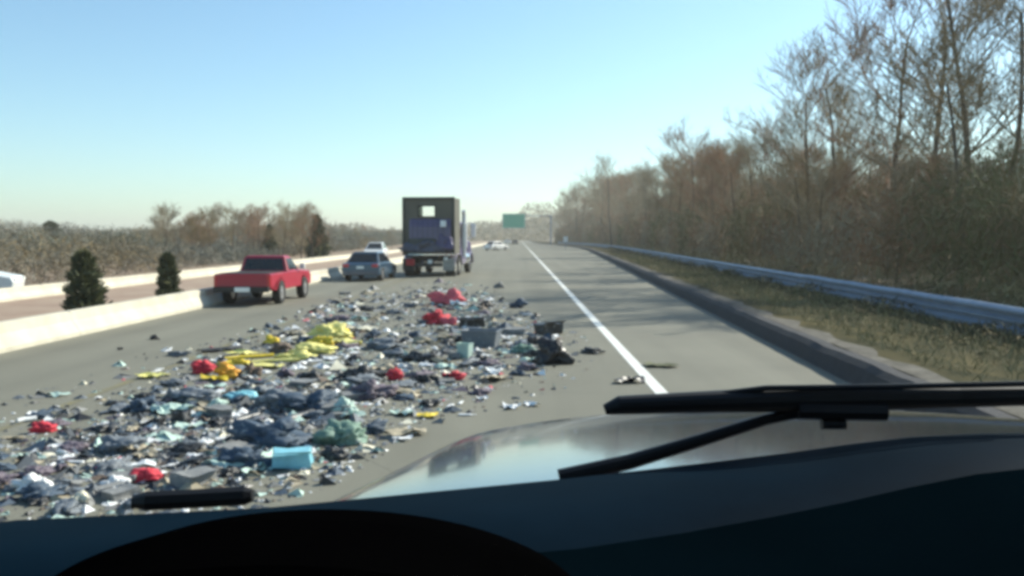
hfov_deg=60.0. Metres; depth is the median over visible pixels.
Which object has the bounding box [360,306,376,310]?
rag
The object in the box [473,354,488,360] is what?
rag
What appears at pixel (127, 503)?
rag
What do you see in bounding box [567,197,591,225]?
bare tree
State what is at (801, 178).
bare tree
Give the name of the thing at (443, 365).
plastic scrap
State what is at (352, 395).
carton
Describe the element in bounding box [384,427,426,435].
card scrap
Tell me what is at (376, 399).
short tube
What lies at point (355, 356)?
rag
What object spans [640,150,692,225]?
bare tree
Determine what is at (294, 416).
short tube
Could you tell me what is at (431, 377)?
rag
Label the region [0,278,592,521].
litter
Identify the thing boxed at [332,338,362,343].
plastic sheet
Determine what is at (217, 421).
rag
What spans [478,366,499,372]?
paper
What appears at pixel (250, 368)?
cloth
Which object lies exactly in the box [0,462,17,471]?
rag
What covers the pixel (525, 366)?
rag
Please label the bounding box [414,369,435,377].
rag
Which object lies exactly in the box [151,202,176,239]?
bare tree
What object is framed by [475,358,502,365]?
rag
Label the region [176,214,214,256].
bare tree
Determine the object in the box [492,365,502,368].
rag
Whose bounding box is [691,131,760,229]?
bare tree
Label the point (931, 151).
bare tree
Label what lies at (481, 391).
rag
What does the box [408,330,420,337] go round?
rag
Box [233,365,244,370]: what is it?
rag
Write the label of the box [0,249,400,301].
wall
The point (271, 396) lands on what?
fabric
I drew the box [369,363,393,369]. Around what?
card scrap
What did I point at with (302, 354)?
cloth
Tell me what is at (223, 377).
plastic sheet
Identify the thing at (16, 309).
median strip
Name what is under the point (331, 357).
paper scrap
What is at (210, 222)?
bare tree
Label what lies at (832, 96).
bare tree
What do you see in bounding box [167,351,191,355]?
rag
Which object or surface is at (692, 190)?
bare tree
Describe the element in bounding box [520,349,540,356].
rag
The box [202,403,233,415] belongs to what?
carton
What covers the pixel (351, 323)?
plastic scrap
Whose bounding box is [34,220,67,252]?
evergreen tree
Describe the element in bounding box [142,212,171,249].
bare tree
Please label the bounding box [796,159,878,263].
bare tree
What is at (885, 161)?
bare tree
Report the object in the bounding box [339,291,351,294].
carton
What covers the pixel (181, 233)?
bare tree
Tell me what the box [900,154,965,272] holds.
bare tree
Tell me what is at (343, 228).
bare tree
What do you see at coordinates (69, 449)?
rag
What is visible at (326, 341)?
cloth
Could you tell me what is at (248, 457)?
fabric
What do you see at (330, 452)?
rag
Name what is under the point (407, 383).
rag
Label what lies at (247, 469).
plastic scrap
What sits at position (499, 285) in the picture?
scrap
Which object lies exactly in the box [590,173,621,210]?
bare tree
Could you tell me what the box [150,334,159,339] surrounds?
scrap
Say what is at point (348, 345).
rag
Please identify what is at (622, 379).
paper scrap
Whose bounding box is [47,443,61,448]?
paper scrap
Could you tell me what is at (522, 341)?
rag
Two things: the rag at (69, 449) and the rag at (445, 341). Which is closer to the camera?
the rag at (69, 449)
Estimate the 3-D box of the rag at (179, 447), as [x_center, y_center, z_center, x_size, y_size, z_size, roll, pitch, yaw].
[-3.101,1.520,8.464,0.442,0.097,0.234,-1,3,-19]
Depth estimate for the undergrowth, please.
33.96 m
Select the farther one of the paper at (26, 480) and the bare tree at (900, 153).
the bare tree at (900, 153)
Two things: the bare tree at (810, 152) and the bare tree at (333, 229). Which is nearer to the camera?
the bare tree at (810, 152)
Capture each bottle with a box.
[56,449,68,454]
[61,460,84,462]
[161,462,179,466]
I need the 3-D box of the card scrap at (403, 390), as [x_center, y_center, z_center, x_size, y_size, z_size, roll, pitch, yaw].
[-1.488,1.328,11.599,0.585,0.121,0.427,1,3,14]
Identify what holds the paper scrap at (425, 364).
on the road
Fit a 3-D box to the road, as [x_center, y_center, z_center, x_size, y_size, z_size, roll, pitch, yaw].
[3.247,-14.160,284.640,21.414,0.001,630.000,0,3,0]
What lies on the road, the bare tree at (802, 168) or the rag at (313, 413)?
the rag at (313, 413)
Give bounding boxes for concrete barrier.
[0,242,487,353]
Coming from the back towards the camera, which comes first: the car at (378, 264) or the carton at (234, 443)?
the car at (378, 264)
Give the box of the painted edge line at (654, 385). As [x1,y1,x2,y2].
[523,243,667,393]
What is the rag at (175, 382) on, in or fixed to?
on the road
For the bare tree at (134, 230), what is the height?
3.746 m
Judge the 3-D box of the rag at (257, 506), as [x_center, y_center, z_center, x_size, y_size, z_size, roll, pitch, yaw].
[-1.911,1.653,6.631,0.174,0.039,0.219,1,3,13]
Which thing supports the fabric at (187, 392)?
on the road
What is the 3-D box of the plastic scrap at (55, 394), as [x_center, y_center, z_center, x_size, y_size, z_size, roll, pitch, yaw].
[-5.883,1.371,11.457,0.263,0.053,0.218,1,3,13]
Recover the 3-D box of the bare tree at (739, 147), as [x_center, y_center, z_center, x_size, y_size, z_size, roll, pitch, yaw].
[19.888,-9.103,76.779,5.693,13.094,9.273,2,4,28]
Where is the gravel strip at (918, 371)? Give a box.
[530,240,1023,418]
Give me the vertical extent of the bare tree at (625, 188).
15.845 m
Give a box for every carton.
[95,481,139,501]
[169,409,191,423]
[169,465,219,487]
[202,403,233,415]
[215,440,257,452]
[271,448,312,468]
[289,378,320,386]
[322,400,351,413]
[329,410,347,419]
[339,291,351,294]
[340,390,365,399]
[439,378,455,382]
[448,352,460,358]
[459,316,484,326]
[502,326,526,334]
[534,320,566,333]
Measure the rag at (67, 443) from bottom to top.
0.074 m
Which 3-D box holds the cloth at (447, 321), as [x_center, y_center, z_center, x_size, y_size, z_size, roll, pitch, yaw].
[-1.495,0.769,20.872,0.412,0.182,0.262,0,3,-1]
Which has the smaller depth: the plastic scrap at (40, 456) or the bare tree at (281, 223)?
the plastic scrap at (40, 456)
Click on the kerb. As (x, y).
(851, 367)
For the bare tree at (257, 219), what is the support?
on the ground at (230, 263)
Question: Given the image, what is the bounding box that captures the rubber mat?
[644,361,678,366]
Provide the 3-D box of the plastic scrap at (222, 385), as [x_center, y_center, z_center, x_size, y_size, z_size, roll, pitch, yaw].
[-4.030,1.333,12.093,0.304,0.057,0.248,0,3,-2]
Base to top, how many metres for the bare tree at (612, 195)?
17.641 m
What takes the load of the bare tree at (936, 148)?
on the hillside
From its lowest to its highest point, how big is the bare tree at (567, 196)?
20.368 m
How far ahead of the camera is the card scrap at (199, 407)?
10.45 m
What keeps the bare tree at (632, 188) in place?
on the hillside
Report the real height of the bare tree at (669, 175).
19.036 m
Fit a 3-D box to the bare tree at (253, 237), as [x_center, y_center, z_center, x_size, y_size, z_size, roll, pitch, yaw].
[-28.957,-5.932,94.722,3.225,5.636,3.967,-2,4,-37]
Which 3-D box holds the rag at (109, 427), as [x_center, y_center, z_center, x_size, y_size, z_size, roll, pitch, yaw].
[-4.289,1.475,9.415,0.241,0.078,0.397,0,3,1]
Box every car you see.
[0,271,24,287]
[342,251,396,280]
[364,242,387,256]
[483,241,508,249]
[504,239,511,243]
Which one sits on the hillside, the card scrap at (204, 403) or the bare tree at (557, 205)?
the bare tree at (557, 205)
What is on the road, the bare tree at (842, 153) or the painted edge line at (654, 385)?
the painted edge line at (654, 385)
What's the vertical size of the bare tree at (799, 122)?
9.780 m
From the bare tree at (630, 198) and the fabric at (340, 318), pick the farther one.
the bare tree at (630, 198)
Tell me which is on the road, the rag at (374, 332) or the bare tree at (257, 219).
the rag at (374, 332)
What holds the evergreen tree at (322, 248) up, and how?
on the ground at (230, 263)
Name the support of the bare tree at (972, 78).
on the hillside
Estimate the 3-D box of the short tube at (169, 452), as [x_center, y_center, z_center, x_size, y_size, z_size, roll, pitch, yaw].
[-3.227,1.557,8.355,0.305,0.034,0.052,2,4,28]
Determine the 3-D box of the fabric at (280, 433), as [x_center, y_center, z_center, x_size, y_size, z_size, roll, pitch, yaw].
[-2.399,1.410,8.799,0.932,0.275,0.654,1,4,24]
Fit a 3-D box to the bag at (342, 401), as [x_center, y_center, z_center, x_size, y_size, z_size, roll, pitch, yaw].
[-1.903,1.353,10.202,0.325,0.230,0.226,0,3,4]
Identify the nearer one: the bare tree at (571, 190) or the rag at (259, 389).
the rag at (259, 389)
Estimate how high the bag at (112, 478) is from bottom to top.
0.089 m
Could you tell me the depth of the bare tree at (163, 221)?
120.07 m
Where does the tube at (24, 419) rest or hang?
on the road
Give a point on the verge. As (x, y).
(945, 372)
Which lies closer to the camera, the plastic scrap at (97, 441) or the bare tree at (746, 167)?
the plastic scrap at (97, 441)
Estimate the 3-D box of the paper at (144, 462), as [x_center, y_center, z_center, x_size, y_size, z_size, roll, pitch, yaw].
[-3.313,1.562,7.898,0.286,0.044,0.200,-1,3,-13]
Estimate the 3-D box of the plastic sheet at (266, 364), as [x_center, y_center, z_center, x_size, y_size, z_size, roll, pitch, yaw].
[-3.883,1.206,13.986,0.595,0.084,0.413,0,3,0]
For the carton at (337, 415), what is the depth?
9.99 m
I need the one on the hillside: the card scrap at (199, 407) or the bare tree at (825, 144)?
the bare tree at (825, 144)
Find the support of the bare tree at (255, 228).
on the ground at (230, 263)
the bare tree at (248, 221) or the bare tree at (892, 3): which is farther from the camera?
the bare tree at (248, 221)
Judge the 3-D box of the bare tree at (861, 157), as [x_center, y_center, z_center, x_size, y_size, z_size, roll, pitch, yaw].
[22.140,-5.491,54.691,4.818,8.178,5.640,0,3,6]
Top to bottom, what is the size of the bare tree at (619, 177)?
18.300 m
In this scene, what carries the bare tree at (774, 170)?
on the hillside
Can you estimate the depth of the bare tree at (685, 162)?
170.70 m
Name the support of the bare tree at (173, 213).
on the ground at (230, 263)
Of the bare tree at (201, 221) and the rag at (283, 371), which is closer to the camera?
the rag at (283, 371)
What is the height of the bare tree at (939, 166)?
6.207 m
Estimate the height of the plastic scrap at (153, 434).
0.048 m
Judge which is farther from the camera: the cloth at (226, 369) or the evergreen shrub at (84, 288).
the evergreen shrub at (84, 288)
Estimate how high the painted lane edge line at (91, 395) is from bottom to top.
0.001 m
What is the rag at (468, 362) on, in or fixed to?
on the road
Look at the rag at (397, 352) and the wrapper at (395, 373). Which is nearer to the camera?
the wrapper at (395, 373)
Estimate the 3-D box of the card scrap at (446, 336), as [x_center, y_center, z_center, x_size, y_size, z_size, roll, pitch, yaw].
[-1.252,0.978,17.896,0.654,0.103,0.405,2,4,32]
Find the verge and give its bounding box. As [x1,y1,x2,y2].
[531,240,1023,419]
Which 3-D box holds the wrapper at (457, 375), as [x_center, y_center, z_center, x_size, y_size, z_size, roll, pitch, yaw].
[-0.840,1.257,12.799,0.363,0.126,0.234,-1,3,-18]
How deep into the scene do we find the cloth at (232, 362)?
13.89 m
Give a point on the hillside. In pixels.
(855, 278)
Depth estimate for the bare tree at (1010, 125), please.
34.98 m
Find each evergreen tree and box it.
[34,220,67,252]
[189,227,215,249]
[260,224,279,252]
[303,214,332,257]
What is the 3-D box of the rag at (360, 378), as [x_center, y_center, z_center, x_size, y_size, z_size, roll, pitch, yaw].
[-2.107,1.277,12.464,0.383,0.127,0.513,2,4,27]
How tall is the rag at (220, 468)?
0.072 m
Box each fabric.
[97,435,146,453]
[168,386,220,402]
[216,446,270,467]
[226,415,312,449]
[252,387,302,410]
[276,389,339,411]
[310,418,367,446]
[323,315,350,322]
[332,364,387,379]
[350,379,399,399]
[364,337,409,349]
[399,350,437,362]
[510,343,536,352]
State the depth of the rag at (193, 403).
10.59 m
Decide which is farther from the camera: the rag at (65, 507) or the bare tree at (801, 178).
the bare tree at (801, 178)
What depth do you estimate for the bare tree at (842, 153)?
51.91 m
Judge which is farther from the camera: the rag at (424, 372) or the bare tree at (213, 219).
the bare tree at (213, 219)
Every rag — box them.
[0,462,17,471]
[0,471,19,483]
[3,483,17,491]
[15,481,68,499]
[16,465,55,478]
[25,409,52,421]
[27,496,49,505]
[44,418,72,426]
[51,496,82,516]
[54,463,66,471]
[55,445,82,453]
[59,440,89,450]
[92,459,132,475]
[95,422,119,432]
[99,403,130,413]
[104,400,127,404]
[106,466,147,482]
[114,432,131,435]
[123,491,145,507]
[129,395,161,411]
[131,392,159,399]
[158,377,186,386]
[163,388,178,397]
[164,398,175,401]
[164,441,210,452]
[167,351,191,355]
[176,453,217,467]
[181,401,199,406]
[187,465,222,470]
[207,415,232,427]
[219,466,240,476]
[227,395,242,402]
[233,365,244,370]
[235,375,250,379]
[236,373,257,377]
[242,379,267,385]
[248,385,272,394]
[249,504,268,508]
[276,366,294,376]
[296,335,318,343]
[297,371,324,377]
[302,410,326,418]
[319,446,349,459]
[324,383,345,390]
[333,343,357,347]
[344,373,381,383]
[346,354,362,360]
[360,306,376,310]
[362,418,388,434]
[363,328,381,337]
[381,347,403,356]
[386,309,402,313]
[391,379,417,386]
[393,393,414,400]
[404,303,418,306]
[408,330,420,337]
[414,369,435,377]
[415,372,440,382]
[417,319,428,323]
[419,398,439,407]
[436,305,449,308]
[439,338,454,343]
[453,335,462,342]
[458,358,479,366]
[467,388,491,395]
[469,304,482,308]
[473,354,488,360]
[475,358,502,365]
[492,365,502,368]
[509,298,528,307]
[509,369,526,375]
[510,339,526,346]
[517,362,539,370]
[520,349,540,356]
[526,335,541,343]
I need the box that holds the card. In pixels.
[416,412,437,416]
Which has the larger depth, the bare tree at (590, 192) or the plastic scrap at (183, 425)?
the bare tree at (590, 192)
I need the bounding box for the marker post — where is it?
[563,237,567,249]
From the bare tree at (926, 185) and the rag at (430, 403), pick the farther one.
the bare tree at (926, 185)
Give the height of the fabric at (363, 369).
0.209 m
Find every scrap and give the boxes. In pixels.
[1,435,23,438]
[23,452,46,458]
[47,391,71,396]
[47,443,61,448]
[52,515,82,517]
[94,436,101,446]
[120,443,155,452]
[123,425,138,431]
[131,447,158,457]
[144,433,161,437]
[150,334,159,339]
[150,404,178,413]
[155,402,195,410]
[174,421,207,428]
[185,453,201,456]
[186,398,210,406]
[193,405,203,410]
[197,449,215,451]
[201,457,244,470]
[205,383,226,387]
[240,465,265,473]
[252,448,273,466]
[285,330,307,334]
[323,356,339,359]
[323,382,356,387]
[341,321,355,324]
[341,411,365,416]
[351,315,368,320]
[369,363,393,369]
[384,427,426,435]
[389,409,412,414]
[391,434,412,440]
[395,386,419,393]
[413,336,441,343]
[418,363,435,365]
[427,357,447,362]
[434,363,456,368]
[436,334,456,337]
[478,300,493,307]
[478,374,508,380]
[483,371,499,375]
[493,282,504,287]
[503,402,520,408]
[520,357,533,360]
[523,401,539,405]
[581,347,605,353]
[614,376,644,382]
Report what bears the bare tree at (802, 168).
on the hillside
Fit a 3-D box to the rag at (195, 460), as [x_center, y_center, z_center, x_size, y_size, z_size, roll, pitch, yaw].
[-2.858,1.557,8.050,0.441,0.070,0.288,-3,5,-44]
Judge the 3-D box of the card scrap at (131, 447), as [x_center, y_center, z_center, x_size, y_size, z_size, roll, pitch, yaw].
[-3.615,1.525,8.550,0.269,0.076,0.369,1,4,22]
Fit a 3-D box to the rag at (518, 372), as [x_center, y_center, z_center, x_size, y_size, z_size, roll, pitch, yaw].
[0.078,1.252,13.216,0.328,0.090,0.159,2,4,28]
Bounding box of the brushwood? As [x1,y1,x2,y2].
[0,219,401,284]
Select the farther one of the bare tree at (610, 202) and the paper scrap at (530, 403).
the bare tree at (610, 202)
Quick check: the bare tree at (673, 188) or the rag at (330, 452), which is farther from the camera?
the bare tree at (673, 188)
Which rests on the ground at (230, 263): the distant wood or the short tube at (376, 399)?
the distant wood
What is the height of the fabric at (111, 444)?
0.145 m
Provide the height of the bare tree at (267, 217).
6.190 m
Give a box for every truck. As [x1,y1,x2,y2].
[213,255,310,303]
[398,197,475,275]
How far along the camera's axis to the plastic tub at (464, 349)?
15.03 m
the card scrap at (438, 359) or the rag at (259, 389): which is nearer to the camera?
the rag at (259, 389)
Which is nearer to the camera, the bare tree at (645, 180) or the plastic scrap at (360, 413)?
the plastic scrap at (360, 413)
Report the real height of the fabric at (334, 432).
0.246 m
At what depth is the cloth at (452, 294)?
27.03 m
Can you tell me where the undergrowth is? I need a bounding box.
[554,120,1023,307]
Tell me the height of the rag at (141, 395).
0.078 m
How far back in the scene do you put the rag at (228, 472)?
7.63 m
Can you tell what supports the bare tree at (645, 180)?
on the hillside
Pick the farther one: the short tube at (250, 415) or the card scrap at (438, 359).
the card scrap at (438, 359)
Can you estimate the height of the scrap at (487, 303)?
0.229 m
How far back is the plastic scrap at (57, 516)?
6.39 m
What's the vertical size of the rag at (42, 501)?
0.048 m
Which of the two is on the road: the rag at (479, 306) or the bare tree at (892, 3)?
the rag at (479, 306)
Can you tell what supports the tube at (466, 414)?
on the road
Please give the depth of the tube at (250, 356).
15.01 m
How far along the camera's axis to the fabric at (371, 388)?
11.33 m
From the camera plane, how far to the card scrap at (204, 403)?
10.76 m
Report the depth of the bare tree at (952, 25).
33.96 m
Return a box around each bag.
[99,474,130,485]
[207,398,228,405]
[223,390,257,399]
[332,396,358,416]
[531,337,574,364]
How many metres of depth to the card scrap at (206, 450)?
8.45 m
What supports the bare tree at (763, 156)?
on the hillside
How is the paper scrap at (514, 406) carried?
on the road
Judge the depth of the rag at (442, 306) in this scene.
25.72 m
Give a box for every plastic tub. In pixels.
[456,342,473,358]
[460,328,502,346]
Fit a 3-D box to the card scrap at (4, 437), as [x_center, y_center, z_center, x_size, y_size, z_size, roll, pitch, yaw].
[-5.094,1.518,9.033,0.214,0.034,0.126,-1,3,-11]
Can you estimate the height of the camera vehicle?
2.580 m
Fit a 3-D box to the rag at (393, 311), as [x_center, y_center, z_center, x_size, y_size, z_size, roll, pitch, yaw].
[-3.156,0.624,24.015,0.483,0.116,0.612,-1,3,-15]
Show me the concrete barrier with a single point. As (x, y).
(22, 333)
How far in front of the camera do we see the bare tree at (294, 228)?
105.58 m
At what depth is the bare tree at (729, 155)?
128.65 m
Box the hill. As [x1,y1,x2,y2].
[8,212,592,240]
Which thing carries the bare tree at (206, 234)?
on the ground at (230, 263)
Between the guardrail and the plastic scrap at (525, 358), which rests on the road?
the plastic scrap at (525, 358)
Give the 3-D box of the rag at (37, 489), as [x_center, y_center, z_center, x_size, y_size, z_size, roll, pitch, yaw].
[-3.705,1.587,6.971,0.365,0.133,0.282,-1,3,-20]
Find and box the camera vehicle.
[0,381,1023,575]
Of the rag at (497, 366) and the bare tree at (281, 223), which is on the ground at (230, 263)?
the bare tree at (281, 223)
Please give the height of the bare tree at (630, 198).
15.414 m
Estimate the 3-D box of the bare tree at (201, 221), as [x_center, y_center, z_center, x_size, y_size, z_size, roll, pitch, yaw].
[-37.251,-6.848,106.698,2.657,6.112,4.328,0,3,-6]
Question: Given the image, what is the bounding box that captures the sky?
[0,0,1023,232]
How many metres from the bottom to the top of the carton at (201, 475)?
0.128 m
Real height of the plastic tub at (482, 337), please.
0.306 m
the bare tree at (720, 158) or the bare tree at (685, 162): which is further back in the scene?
the bare tree at (685, 162)
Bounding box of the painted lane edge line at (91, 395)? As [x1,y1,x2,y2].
[0,249,485,430]
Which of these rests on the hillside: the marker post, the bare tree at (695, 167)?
the bare tree at (695, 167)
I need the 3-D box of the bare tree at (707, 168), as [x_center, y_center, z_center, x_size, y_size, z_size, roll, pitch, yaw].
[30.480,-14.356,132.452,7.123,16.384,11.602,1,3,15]
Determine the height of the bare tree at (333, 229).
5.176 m
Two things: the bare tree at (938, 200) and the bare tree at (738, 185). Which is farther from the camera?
the bare tree at (738, 185)
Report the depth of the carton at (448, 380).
12.49 m
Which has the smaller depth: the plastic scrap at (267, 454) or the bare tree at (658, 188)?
the plastic scrap at (267, 454)
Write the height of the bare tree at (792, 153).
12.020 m
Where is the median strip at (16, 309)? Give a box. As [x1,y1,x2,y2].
[0,241,488,320]
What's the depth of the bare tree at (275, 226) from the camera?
80.24 m
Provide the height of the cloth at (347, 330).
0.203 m
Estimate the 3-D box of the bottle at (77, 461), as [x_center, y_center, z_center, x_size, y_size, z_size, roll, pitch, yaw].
[-3.991,1.579,8.049,0.205,0.025,0.048,0,3,0]
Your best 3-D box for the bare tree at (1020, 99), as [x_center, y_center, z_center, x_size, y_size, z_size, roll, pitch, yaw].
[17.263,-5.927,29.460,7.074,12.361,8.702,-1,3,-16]
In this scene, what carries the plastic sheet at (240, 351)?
on the road
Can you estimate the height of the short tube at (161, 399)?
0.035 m
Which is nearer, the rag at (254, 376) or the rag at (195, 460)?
the rag at (195, 460)
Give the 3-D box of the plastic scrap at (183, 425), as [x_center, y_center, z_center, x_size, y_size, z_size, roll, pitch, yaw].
[-3.441,1.474,9.529,0.355,0.066,0.232,-3,5,-44]
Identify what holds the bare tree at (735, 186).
on the hillside
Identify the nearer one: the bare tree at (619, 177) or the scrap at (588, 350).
the scrap at (588, 350)
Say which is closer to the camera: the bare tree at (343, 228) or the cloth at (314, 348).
the cloth at (314, 348)
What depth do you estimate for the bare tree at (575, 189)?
256.47 m
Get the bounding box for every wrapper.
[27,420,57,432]
[129,467,162,482]
[385,367,403,379]
[441,370,466,379]
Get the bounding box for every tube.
[16,416,36,422]
[116,421,134,432]
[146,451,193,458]
[156,397,169,400]
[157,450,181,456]
[201,346,242,352]
[225,353,273,359]
[230,411,262,420]
[251,358,297,362]
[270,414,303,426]
[274,408,316,421]
[370,396,387,402]
[459,414,476,415]
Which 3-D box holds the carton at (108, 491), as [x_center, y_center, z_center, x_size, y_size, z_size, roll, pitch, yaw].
[-3.121,1.606,7.013,0.253,0.089,0.246,2,4,33]
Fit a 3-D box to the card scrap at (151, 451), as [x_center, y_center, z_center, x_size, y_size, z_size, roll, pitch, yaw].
[-3.416,1.546,8.292,0.253,0.063,0.320,-2,4,-37]
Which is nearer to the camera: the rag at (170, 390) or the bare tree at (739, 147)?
the rag at (170, 390)
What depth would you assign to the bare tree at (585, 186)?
325.51 m
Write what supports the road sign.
on the road
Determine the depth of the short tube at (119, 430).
9.43 m
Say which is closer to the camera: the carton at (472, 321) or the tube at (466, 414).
the tube at (466, 414)
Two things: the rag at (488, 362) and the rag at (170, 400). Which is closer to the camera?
the rag at (170, 400)
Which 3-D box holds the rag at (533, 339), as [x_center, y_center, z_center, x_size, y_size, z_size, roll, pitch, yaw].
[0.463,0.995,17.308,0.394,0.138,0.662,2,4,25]
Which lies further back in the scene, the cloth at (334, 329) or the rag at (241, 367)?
the cloth at (334, 329)
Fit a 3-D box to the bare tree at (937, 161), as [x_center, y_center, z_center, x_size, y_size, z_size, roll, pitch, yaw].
[15.707,-2.558,32.025,2.434,5.089,3.676,-1,3,-9]
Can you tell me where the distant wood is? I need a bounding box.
[0,190,600,240]
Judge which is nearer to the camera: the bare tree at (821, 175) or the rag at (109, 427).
the rag at (109, 427)
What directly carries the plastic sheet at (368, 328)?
on the road
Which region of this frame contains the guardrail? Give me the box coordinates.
[558,242,1023,336]
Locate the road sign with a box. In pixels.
[502,214,551,244]
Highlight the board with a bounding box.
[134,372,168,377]
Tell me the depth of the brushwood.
68.13 m
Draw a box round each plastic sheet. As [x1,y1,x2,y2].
[201,374,228,380]
[224,349,260,354]
[247,362,284,366]
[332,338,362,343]
[346,325,377,330]
[450,299,467,305]
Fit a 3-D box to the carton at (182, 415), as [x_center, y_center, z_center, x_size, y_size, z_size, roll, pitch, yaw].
[-3.632,1.405,9.742,0.202,0.179,0.181,1,3,20]
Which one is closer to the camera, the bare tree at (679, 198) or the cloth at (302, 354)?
the cloth at (302, 354)
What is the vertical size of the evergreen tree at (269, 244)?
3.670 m
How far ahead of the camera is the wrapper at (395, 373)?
12.73 m
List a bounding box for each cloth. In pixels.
[191,359,216,373]
[214,361,240,378]
[215,359,249,366]
[244,362,262,376]
[263,334,279,343]
[268,342,293,353]
[273,349,317,360]
[288,342,337,353]
[306,321,352,337]
[307,336,333,345]
[335,328,353,338]
[422,309,449,324]
[426,288,466,304]
[440,317,456,324]
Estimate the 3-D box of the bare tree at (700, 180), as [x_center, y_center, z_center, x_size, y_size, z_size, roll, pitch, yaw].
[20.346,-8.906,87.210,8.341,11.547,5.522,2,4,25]
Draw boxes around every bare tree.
[128,227,143,243]
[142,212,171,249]
[148,202,181,246]
[148,205,182,236]
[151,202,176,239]
[165,216,196,250]
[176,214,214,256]
[178,215,206,260]
[186,212,215,248]
[194,204,230,260]
[194,207,210,240]
[195,221,218,248]
[200,207,223,247]
[204,202,224,236]
[214,204,257,258]
[215,201,241,240]
[225,209,257,248]
[232,204,259,249]
[238,216,270,248]
[239,200,279,245]
[250,205,275,254]
[256,199,303,254]
[260,207,280,237]
[270,216,290,254]
[274,209,305,255]
[277,208,306,255]
[283,213,307,254]
[285,201,315,257]
[294,201,337,257]
[297,211,309,236]
[327,221,341,238]
[338,223,350,235]
[353,224,361,239]
[384,228,394,244]
[547,191,590,237]
[554,188,577,227]
[554,198,574,225]
[557,184,591,224]
[559,177,593,220]
[561,178,588,233]
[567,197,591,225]
[574,151,636,244]
[578,177,603,209]
[585,172,613,243]
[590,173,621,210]
[595,174,622,214]
[597,172,626,218]
[599,171,641,225]
[605,165,639,217]
[609,168,639,217]
[610,163,668,212]
[612,164,654,224]
[613,173,651,216]
[622,163,660,221]
[625,168,669,218]
[633,156,675,234]
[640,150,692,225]
[645,116,741,245]
[649,170,689,215]
[652,153,688,207]
[656,147,706,251]
[664,144,714,193]
[665,143,703,195]
[669,149,731,210]
[670,142,741,213]
[677,165,715,233]
[679,139,760,225]
[681,143,774,254]
[687,136,776,260]
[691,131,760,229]
[694,139,729,202]
[704,104,776,208]
[704,141,741,191]
[706,165,758,247]
[728,12,932,256]
[733,143,756,183]
[735,133,794,211]
[736,119,813,225]
[739,88,874,268]
[741,38,900,258]
[744,140,845,268]
[764,136,838,200]
[770,140,826,201]
[774,137,838,214]
[789,152,846,273]
[791,81,905,189]
[793,139,880,234]
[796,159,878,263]
[804,0,1012,267]
[805,144,867,221]
[815,0,1016,271]
[832,0,1023,276]
[835,1,1023,285]
[841,136,906,210]
[849,150,926,272]
[852,154,947,283]
[854,141,927,186]
[866,0,1023,276]
[897,154,1016,288]
[899,153,977,280]
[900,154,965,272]
[908,147,982,280]
[917,129,952,167]
[917,145,977,254]
[998,68,1022,149]
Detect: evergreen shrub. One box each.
[59,247,112,310]
[154,251,184,295]
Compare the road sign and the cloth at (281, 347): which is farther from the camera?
the road sign
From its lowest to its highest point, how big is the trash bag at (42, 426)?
0.121 m
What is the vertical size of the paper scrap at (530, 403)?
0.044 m
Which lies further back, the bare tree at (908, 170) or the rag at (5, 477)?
the bare tree at (908, 170)
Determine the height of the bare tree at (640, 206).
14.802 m
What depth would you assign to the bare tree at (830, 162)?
74.27 m
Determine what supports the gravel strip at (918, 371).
on the verge
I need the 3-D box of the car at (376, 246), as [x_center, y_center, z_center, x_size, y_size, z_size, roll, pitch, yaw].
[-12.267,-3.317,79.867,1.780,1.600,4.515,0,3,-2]
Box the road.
[0,241,903,521]
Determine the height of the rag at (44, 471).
0.095 m
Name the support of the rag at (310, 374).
on the road
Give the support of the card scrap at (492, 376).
on the road
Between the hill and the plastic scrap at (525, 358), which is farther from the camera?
the hill
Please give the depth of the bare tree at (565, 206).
280.63 m
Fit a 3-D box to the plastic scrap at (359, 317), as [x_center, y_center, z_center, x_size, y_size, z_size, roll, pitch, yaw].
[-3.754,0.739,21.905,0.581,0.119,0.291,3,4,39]
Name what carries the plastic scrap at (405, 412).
on the road
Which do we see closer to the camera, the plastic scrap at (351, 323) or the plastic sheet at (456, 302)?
the plastic scrap at (351, 323)
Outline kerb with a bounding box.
[529,240,1018,418]
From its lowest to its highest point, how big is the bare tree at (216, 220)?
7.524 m
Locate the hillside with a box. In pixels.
[541,237,1022,307]
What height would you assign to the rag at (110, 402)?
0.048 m
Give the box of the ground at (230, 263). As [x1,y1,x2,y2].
[0,241,485,285]
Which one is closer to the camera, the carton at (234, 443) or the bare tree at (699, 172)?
the carton at (234, 443)
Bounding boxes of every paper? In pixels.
[11,472,53,490]
[69,490,88,503]
[122,459,155,466]
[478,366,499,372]
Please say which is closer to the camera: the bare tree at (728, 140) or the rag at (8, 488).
the rag at (8, 488)
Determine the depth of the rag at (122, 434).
9.13 m
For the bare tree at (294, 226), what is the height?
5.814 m
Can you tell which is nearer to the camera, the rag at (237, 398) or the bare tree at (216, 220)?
the rag at (237, 398)

